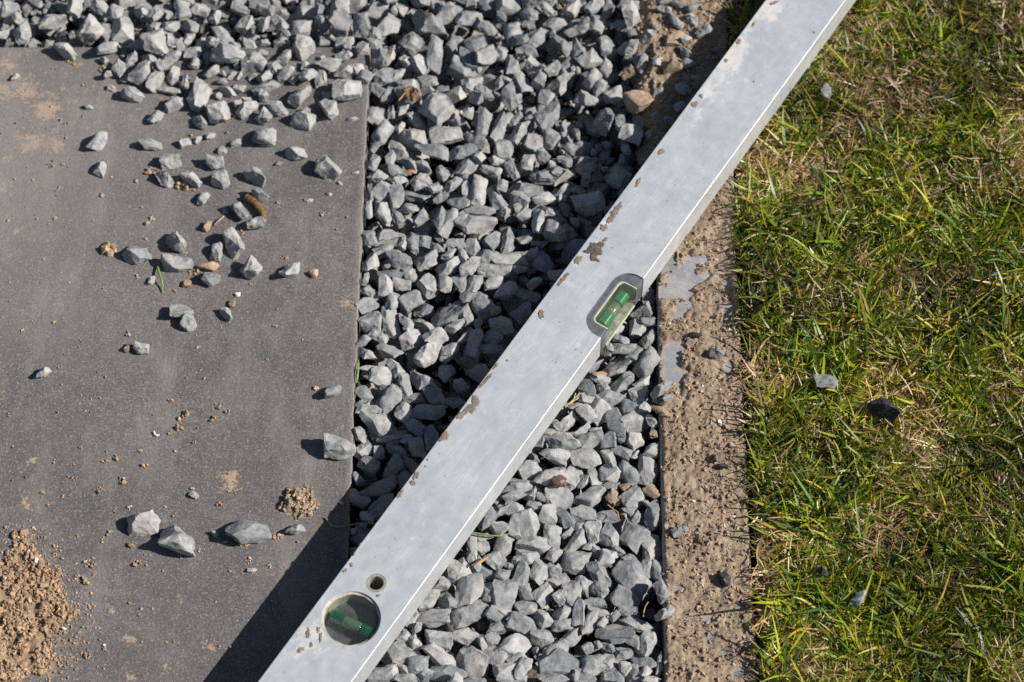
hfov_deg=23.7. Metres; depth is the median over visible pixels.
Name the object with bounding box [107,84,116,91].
stone
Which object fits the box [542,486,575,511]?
gravel stone
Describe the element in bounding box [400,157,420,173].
gravel stone
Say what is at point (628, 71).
soil clod
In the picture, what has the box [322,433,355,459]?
stone
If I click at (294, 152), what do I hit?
stone
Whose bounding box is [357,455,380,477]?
gravel stone
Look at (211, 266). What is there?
soil clod
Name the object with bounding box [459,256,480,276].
gravel stone
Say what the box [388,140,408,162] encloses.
gravel stone
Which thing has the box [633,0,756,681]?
soil
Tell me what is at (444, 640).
gravel stone
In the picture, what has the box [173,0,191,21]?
gravel stone
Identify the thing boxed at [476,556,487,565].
leaf sliver
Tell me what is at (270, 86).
stone
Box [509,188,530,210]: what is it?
gravel stone
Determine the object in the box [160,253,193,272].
stone
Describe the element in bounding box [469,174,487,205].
gravel stone
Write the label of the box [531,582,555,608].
gravel stone
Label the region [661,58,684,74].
soil clod
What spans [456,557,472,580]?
gravel stone
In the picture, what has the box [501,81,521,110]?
gravel stone
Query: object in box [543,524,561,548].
gravel stone
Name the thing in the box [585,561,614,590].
gravel stone
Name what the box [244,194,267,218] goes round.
bark roll
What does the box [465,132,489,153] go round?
gravel stone
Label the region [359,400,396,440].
gravel stone
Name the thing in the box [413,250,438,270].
gravel stone
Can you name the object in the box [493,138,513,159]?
gravel stone
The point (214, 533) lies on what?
stone
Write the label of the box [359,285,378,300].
gravel stone
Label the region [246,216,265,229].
stone
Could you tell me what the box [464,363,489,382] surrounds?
gravel stone
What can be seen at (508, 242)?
gravel stone
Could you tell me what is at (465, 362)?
gravel stone
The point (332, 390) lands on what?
stone
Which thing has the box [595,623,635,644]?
gravel stone
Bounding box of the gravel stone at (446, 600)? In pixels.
[437,591,459,610]
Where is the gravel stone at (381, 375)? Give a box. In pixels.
[368,366,393,385]
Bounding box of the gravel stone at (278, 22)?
[271,14,290,36]
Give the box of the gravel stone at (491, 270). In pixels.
[477,263,512,276]
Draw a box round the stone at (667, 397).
[662,394,673,401]
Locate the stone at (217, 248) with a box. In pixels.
[209,241,223,261]
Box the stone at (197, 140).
[193,136,201,144]
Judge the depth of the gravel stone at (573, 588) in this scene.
1.59 m
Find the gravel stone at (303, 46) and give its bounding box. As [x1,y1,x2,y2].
[292,34,314,61]
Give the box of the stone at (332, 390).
[324,385,341,397]
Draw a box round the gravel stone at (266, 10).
[256,3,275,16]
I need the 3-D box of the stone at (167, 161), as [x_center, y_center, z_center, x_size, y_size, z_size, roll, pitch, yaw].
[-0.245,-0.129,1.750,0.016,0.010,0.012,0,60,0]
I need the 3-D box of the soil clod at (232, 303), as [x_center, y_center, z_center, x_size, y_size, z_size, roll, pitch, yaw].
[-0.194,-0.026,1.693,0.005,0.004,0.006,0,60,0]
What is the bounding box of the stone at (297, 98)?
[287,85,311,108]
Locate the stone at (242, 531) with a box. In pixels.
[225,519,271,544]
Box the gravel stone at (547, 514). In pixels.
[538,504,556,524]
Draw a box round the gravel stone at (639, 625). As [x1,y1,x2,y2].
[619,616,654,632]
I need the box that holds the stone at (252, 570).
[247,568,256,572]
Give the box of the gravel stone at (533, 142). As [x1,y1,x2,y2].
[522,133,543,152]
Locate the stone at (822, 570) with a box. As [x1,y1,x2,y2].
[817,565,828,575]
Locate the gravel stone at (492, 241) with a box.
[482,231,501,250]
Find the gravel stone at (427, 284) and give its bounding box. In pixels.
[416,273,439,298]
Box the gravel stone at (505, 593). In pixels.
[492,577,518,609]
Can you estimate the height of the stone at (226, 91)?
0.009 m
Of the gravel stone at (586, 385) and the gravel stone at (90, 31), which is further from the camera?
the gravel stone at (90, 31)
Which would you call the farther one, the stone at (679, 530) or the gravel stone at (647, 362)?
the gravel stone at (647, 362)
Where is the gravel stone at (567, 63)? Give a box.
[560,56,576,79]
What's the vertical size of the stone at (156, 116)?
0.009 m
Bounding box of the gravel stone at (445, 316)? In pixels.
[431,301,464,327]
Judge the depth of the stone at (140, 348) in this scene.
1.67 m
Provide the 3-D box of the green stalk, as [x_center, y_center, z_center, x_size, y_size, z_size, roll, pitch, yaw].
[-0.246,-0.044,1.702,0.006,0.005,0.021,0,60,0]
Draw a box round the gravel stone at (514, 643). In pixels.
[495,633,532,654]
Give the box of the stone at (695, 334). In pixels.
[689,331,702,336]
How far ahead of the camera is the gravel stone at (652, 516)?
1.61 m
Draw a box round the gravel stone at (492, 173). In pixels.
[479,164,501,181]
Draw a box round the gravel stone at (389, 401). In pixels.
[374,383,402,415]
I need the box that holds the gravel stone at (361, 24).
[352,11,369,38]
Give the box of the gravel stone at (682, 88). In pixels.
[674,81,691,96]
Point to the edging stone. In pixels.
(683, 280)
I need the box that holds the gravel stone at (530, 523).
[510,508,542,543]
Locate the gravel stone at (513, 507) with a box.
[502,500,524,516]
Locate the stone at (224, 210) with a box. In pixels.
[222,206,227,213]
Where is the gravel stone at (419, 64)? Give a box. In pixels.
[409,53,427,74]
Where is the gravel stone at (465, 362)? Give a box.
[456,356,475,368]
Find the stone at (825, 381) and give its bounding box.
[813,374,837,388]
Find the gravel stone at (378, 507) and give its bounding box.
[368,493,393,520]
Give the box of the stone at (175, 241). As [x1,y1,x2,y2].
[165,230,186,252]
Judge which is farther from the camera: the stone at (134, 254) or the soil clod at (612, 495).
the stone at (134, 254)
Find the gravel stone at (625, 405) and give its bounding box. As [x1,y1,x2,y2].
[615,397,638,415]
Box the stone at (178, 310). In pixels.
[169,304,193,317]
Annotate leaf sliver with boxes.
[405,170,416,173]
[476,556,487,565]
[596,371,606,374]
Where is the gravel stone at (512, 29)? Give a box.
[504,22,521,46]
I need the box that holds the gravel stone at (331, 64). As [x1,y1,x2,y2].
[315,57,341,71]
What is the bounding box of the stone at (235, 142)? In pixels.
[230,138,240,147]
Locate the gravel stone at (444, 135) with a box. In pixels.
[429,126,463,144]
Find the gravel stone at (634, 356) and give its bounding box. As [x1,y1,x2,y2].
[625,345,643,364]
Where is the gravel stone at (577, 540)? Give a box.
[562,528,586,551]
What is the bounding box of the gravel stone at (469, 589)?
[455,573,483,606]
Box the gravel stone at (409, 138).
[397,128,428,151]
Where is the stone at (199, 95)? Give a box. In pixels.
[186,75,212,111]
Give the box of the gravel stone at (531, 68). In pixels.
[524,55,545,79]
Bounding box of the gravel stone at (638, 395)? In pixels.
[628,385,648,403]
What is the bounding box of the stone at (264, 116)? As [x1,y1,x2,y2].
[254,106,272,124]
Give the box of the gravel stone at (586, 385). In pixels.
[577,376,595,396]
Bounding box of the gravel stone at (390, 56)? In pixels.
[381,45,394,66]
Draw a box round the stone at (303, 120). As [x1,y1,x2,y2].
[290,110,317,131]
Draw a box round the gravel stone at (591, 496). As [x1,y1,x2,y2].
[573,484,608,507]
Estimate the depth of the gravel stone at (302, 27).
1.81 m
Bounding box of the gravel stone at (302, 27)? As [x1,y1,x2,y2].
[290,20,311,38]
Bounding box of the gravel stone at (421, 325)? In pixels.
[414,318,433,332]
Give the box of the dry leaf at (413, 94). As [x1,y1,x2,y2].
[404,86,420,101]
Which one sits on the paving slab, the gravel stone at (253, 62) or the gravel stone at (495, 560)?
the gravel stone at (253, 62)
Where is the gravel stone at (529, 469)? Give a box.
[518,460,541,479]
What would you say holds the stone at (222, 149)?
on the paving slab
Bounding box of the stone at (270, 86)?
[250,80,280,96]
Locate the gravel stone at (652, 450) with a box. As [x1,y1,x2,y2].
[643,442,659,458]
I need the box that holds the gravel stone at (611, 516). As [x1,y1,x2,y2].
[596,510,619,525]
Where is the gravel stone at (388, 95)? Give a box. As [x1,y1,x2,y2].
[380,80,396,103]
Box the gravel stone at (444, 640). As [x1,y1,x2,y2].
[425,629,455,649]
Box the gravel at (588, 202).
[0,0,735,681]
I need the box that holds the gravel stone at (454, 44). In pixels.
[446,36,466,55]
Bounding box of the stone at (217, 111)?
[206,100,230,123]
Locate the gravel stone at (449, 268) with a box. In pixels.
[434,256,459,276]
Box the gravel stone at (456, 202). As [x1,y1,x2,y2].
[446,196,470,208]
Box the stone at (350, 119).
[347,116,358,121]
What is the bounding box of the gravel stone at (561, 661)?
[536,648,580,680]
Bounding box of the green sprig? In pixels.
[472,532,512,536]
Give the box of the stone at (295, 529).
[285,524,305,534]
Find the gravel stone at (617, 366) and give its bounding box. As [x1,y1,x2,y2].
[602,355,631,376]
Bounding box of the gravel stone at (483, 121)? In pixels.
[475,106,492,139]
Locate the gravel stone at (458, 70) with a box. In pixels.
[446,54,474,81]
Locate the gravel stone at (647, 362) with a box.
[632,345,660,379]
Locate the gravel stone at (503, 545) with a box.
[493,532,514,556]
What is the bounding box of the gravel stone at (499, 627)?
[488,620,512,633]
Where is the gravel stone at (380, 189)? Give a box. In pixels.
[371,180,390,202]
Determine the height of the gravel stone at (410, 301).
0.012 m
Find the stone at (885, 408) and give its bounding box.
[867,397,900,422]
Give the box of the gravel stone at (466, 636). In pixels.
[451,627,478,645]
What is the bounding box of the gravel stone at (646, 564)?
[641,557,653,578]
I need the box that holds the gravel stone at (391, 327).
[381,305,401,338]
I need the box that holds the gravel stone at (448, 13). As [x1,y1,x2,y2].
[436,2,462,24]
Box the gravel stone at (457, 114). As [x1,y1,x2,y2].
[446,109,465,126]
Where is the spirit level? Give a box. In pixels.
[258,0,855,681]
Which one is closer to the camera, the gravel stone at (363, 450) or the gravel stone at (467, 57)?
the gravel stone at (363, 450)
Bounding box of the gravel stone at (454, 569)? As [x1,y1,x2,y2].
[444,559,465,583]
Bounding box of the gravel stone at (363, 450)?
[354,440,373,459]
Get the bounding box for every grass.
[355,360,358,382]
[719,0,1023,681]
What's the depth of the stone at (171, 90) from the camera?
1.78 m
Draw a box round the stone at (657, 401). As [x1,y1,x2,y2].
[652,398,660,405]
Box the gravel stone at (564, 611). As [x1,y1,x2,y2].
[552,604,572,619]
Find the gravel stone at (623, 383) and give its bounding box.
[610,371,634,394]
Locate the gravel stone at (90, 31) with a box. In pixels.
[74,14,104,45]
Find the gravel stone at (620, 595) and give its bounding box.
[607,584,639,609]
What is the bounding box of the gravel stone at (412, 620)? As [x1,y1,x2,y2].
[405,610,418,628]
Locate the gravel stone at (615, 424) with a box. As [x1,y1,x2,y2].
[605,406,625,437]
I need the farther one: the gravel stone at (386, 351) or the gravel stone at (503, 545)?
the gravel stone at (386, 351)
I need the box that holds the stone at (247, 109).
[235,101,258,119]
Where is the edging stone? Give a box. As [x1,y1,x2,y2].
[654,254,748,681]
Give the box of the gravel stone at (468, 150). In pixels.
[448,143,477,160]
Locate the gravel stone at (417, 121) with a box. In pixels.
[405,111,426,129]
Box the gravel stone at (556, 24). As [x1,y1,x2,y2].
[543,17,567,31]
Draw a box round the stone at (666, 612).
[654,605,675,620]
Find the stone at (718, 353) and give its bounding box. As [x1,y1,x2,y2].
[708,348,724,358]
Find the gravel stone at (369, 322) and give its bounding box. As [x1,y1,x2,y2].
[357,311,382,338]
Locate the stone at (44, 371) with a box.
[36,367,51,377]
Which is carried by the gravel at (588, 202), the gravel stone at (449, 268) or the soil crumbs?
the gravel stone at (449, 268)
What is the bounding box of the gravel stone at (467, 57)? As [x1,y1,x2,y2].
[459,47,477,69]
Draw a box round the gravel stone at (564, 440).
[543,430,580,450]
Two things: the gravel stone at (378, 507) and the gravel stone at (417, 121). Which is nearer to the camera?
the gravel stone at (378, 507)
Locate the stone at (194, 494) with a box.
[188,491,198,498]
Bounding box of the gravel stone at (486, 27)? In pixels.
[475,16,497,35]
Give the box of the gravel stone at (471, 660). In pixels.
[456,644,488,678]
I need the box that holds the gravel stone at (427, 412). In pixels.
[409,404,445,420]
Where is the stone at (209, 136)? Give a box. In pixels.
[205,132,214,139]
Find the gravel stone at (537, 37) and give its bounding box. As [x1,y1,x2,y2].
[525,27,549,47]
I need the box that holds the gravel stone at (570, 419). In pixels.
[560,409,580,431]
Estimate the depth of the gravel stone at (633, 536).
1.61 m
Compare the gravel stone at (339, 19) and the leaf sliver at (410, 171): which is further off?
the gravel stone at (339, 19)
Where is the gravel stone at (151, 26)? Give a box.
[145,22,163,31]
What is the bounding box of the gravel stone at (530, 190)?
[515,182,542,198]
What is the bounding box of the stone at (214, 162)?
[205,154,223,168]
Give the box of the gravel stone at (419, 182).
[409,173,431,191]
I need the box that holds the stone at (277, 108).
[267,100,288,117]
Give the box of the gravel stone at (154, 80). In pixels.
[145,70,165,92]
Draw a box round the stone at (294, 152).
[285,146,307,159]
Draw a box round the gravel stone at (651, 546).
[641,534,661,561]
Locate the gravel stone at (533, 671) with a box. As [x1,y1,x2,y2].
[526,666,543,677]
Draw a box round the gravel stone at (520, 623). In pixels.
[506,611,536,635]
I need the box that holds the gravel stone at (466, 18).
[455,11,482,26]
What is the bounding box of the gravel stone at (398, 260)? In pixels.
[385,249,412,271]
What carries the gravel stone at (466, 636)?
on the gravel at (588, 202)
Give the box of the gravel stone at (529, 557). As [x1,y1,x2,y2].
[514,549,539,566]
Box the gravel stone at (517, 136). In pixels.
[509,121,529,145]
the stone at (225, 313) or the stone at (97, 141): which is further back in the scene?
the stone at (97, 141)
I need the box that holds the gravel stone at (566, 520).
[556,509,575,529]
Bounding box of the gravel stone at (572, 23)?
[565,19,581,29]
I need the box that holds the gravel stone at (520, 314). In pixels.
[509,301,530,324]
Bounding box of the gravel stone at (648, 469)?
[637,454,657,485]
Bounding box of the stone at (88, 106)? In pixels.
[84,104,93,109]
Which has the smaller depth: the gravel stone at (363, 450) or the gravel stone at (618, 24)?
the gravel stone at (363, 450)
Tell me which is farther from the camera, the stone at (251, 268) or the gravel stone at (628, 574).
the stone at (251, 268)
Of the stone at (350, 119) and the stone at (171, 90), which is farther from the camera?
the stone at (171, 90)
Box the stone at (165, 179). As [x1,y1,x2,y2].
[156,170,173,187]
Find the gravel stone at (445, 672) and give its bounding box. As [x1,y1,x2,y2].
[430,664,467,681]
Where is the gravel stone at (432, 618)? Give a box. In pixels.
[416,609,450,627]
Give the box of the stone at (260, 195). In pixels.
[250,188,270,203]
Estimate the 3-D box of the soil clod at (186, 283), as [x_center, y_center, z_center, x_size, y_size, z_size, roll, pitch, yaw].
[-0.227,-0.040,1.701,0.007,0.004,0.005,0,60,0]
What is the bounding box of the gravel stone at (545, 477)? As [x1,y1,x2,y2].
[534,467,565,486]
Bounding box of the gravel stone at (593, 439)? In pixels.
[577,429,603,448]
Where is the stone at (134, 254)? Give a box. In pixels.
[122,245,151,263]
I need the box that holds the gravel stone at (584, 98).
[572,90,599,106]
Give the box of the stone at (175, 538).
[158,525,194,556]
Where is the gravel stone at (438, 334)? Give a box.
[421,327,448,343]
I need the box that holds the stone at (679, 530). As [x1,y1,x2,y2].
[670,525,687,537]
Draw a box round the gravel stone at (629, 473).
[618,459,640,484]
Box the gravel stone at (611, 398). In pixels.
[597,389,625,406]
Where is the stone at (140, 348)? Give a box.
[133,341,149,353]
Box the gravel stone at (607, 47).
[598,35,616,57]
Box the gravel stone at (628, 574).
[611,554,652,601]
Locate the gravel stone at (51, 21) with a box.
[38,14,67,28]
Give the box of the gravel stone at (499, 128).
[490,111,506,141]
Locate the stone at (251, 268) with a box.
[239,255,262,279]
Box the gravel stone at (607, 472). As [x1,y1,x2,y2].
[598,463,620,483]
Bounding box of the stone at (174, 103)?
[164,96,185,112]
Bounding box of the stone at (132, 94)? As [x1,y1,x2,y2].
[121,86,144,102]
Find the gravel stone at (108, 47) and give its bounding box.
[97,41,118,54]
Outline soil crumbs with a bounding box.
[0,53,355,681]
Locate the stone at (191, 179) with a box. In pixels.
[179,171,202,187]
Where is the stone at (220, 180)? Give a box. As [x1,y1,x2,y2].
[211,169,229,189]
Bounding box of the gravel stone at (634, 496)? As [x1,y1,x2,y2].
[618,484,645,510]
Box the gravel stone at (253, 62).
[240,52,266,71]
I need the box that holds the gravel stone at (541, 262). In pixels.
[531,251,552,273]
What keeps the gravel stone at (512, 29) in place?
on the gravel at (588, 202)
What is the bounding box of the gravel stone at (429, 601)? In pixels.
[418,588,440,610]
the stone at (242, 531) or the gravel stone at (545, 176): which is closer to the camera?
the stone at (242, 531)
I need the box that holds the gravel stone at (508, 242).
[501,226,514,253]
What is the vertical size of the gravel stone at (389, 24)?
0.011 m
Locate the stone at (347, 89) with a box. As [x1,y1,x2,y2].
[331,78,362,100]
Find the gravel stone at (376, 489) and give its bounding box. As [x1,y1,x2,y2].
[359,474,397,499]
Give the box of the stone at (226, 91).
[219,85,235,97]
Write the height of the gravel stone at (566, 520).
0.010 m
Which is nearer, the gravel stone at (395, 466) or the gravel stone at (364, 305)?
the gravel stone at (395, 466)
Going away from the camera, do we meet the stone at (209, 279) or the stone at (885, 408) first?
the stone at (885, 408)
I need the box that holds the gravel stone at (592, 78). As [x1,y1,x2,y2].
[582,67,602,90]
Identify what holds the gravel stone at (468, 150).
on the gravel at (588, 202)
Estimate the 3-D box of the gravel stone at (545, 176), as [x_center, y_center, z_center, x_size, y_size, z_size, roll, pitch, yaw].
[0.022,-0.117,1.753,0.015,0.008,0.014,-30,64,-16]
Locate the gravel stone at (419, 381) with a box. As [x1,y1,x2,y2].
[409,371,436,390]
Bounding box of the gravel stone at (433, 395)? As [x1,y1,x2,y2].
[422,386,447,408]
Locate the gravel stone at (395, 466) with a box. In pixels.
[383,452,405,478]
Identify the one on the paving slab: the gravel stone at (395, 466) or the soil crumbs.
the soil crumbs
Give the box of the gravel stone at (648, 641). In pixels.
[633,630,656,656]
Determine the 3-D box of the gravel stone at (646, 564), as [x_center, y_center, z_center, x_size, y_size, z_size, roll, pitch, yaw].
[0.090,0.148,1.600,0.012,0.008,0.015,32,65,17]
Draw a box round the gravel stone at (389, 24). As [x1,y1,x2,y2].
[377,13,400,36]
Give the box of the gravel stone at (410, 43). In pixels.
[397,32,422,55]
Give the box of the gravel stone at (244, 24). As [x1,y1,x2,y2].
[235,15,254,33]
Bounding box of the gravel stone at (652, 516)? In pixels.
[644,499,660,530]
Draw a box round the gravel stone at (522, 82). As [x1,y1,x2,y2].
[514,71,533,91]
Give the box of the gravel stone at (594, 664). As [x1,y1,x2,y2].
[579,654,606,674]
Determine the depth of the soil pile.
1.61 m
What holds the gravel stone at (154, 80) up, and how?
on the paving slab
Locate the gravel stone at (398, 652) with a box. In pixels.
[380,640,420,666]
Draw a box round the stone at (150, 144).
[138,138,161,150]
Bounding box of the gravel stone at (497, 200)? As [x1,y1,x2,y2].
[486,184,508,209]
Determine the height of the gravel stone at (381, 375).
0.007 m
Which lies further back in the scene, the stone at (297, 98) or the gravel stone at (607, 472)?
the stone at (297, 98)
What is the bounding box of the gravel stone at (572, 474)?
[563,464,582,490]
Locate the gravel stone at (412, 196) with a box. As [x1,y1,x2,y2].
[404,191,434,202]
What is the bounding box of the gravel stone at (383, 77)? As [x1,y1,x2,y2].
[373,67,396,87]
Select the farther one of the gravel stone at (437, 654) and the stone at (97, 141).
the stone at (97, 141)
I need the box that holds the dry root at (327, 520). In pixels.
[325,517,374,527]
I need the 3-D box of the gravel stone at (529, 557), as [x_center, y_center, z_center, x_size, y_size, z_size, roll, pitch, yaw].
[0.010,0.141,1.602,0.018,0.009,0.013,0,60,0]
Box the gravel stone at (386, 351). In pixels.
[375,344,403,358]
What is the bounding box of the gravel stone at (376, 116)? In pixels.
[367,106,387,126]
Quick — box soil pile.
[278,484,319,519]
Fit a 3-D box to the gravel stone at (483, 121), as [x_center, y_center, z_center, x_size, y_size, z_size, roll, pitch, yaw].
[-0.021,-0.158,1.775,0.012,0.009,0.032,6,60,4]
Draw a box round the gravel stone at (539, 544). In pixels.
[514,536,550,554]
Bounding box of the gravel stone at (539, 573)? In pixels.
[529,559,548,585]
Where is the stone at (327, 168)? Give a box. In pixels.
[314,154,341,181]
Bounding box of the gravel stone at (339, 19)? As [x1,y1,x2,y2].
[327,7,350,36]
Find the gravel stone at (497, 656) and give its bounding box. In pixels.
[481,645,508,664]
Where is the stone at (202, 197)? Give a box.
[197,192,209,205]
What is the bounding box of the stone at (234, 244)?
[223,227,244,259]
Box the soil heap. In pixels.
[0,541,79,681]
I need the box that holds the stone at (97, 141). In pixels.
[85,131,107,150]
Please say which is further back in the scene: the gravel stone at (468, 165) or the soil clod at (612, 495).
the gravel stone at (468, 165)
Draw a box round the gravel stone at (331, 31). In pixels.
[329,26,352,37]
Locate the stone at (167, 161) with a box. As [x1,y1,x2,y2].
[159,153,181,169]
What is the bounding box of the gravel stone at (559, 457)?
[539,448,570,468]
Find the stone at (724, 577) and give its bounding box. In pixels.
[718,571,730,586]
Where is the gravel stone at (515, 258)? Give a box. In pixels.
[491,252,527,265]
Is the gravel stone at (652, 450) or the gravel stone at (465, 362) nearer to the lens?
the gravel stone at (652, 450)
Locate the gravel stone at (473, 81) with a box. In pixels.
[461,76,482,92]
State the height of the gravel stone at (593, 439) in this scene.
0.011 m
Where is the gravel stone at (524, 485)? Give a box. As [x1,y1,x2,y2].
[501,478,533,493]
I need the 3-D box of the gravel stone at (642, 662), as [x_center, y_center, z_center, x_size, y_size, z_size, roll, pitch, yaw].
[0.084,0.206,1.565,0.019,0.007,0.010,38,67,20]
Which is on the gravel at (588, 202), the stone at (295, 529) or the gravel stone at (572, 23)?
the gravel stone at (572, 23)
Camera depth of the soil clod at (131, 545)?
1.60 m
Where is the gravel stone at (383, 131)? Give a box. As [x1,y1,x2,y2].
[371,118,394,145]
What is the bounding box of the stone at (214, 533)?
[210,530,218,537]
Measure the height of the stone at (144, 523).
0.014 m
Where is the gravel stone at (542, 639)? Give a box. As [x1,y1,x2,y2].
[530,627,556,653]
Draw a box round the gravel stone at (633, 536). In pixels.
[619,517,650,553]
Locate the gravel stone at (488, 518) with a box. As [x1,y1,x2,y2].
[478,506,497,531]
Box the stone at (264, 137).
[252,127,276,147]
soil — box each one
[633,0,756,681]
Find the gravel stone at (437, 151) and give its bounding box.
[414,143,448,161]
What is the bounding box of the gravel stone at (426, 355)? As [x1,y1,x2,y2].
[413,342,442,367]
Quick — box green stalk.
[157,266,163,291]
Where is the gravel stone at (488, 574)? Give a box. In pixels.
[471,564,494,582]
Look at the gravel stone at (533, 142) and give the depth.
1.76 m
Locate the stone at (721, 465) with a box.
[717,463,727,468]
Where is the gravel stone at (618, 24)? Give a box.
[609,20,633,33]
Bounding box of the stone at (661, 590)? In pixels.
[652,578,670,604]
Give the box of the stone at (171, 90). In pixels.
[156,87,182,94]
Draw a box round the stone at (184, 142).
[179,138,191,148]
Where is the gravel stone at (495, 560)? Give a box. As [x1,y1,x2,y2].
[483,551,506,570]
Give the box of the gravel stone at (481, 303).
[471,291,494,319]
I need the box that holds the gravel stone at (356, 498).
[348,488,370,507]
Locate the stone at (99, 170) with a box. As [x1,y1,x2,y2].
[93,161,106,177]
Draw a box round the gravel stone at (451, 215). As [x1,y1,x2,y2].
[436,208,458,238]
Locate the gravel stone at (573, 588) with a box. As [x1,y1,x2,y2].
[561,580,581,605]
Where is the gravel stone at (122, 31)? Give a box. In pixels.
[110,16,133,44]
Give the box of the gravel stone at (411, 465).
[401,456,418,473]
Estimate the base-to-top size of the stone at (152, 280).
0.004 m
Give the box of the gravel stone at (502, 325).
[489,316,514,334]
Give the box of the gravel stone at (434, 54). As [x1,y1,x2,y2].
[426,34,442,74]
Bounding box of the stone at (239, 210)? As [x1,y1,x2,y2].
[229,202,248,219]
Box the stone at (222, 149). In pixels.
[218,146,227,154]
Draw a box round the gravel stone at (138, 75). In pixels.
[127,59,153,86]
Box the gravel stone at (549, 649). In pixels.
[542,639,568,655]
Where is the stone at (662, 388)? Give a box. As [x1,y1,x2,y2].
[650,379,671,398]
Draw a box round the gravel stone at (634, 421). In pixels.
[620,410,649,434]
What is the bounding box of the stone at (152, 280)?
[148,276,155,284]
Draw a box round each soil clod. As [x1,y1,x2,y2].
[122,344,131,352]
[127,542,134,547]
[182,280,191,286]
[195,261,219,271]
[202,220,211,231]
[228,299,235,307]
[309,269,318,277]
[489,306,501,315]
[605,488,621,506]
[618,483,632,491]
[619,64,634,80]
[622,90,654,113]
[641,483,660,498]
[649,428,657,438]
[651,405,669,416]
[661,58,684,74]
[664,30,685,45]
[712,452,724,461]
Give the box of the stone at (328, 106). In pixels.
[318,98,338,119]
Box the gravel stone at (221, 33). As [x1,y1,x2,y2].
[211,26,233,42]
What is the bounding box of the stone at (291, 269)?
[278,261,299,276]
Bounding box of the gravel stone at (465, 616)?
[444,599,489,631]
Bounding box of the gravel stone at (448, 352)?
[439,342,458,363]
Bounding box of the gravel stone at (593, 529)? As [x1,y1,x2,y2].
[584,519,601,543]
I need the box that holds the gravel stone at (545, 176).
[528,169,555,184]
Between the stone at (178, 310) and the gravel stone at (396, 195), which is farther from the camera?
the gravel stone at (396, 195)
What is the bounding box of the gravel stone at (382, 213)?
[374,201,393,226]
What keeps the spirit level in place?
on the gravel at (588, 202)
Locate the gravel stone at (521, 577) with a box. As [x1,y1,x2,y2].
[511,560,529,585]
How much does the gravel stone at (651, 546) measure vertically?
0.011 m
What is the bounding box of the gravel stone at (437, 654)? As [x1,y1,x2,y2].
[421,642,458,667]
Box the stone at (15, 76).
[11,73,19,79]
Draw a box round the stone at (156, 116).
[147,110,163,123]
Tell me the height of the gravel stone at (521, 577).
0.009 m
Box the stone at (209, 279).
[200,272,220,286]
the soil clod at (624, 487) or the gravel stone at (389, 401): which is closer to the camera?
the soil clod at (624, 487)
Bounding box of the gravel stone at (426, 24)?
[412,9,448,40]
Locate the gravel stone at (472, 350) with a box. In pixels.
[463,328,483,362]
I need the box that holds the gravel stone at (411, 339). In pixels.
[399,329,425,350]
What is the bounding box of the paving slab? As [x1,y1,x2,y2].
[0,47,371,681]
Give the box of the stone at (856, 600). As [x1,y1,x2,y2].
[849,590,866,607]
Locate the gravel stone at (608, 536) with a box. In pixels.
[598,521,620,548]
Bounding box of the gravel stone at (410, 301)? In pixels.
[398,290,425,315]
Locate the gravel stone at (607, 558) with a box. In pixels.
[598,549,618,567]
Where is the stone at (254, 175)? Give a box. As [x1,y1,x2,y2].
[243,166,265,187]
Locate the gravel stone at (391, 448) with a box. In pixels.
[385,441,409,457]
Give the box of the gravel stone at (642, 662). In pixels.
[629,654,656,668]
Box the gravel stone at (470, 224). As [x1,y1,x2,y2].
[458,215,497,233]
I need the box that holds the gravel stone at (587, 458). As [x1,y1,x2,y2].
[568,448,601,468]
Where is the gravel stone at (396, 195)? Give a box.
[388,183,404,209]
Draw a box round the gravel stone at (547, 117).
[533,101,559,132]
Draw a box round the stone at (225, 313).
[219,307,232,322]
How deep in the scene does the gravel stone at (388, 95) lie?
1.79 m
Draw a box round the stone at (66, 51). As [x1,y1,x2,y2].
[53,43,77,60]
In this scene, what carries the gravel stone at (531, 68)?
on the gravel at (588, 202)
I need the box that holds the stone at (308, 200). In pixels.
[304,198,312,202]
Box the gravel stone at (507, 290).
[493,281,518,300]
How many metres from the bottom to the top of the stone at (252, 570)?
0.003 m
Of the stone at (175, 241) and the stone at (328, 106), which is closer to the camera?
the stone at (175, 241)
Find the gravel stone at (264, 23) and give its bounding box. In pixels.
[257,15,271,31]
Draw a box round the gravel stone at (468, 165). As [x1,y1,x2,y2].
[453,158,477,176]
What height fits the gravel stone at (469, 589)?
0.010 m
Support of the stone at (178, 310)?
on the paving slab
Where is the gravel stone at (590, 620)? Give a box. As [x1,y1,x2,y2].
[577,610,598,634]
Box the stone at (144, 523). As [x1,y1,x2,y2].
[127,509,160,536]
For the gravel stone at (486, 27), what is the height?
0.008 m
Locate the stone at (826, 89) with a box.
[820,83,831,101]
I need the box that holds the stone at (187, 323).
[179,313,196,331]
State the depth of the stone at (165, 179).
1.74 m
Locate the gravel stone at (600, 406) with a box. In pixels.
[590,395,611,426]
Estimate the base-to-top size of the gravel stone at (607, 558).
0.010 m
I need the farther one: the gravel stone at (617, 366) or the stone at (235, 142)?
the stone at (235, 142)
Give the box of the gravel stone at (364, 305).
[354,297,379,313]
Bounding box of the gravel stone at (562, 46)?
[551,34,571,58]
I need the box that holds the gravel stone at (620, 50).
[615,42,635,55]
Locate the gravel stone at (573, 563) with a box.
[560,550,591,575]
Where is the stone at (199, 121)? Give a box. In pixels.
[192,114,206,129]
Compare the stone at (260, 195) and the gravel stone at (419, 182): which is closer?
the stone at (260, 195)
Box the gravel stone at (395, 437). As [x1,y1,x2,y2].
[376,430,408,444]
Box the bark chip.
[552,474,566,486]
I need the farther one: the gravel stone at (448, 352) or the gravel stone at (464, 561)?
the gravel stone at (448, 352)

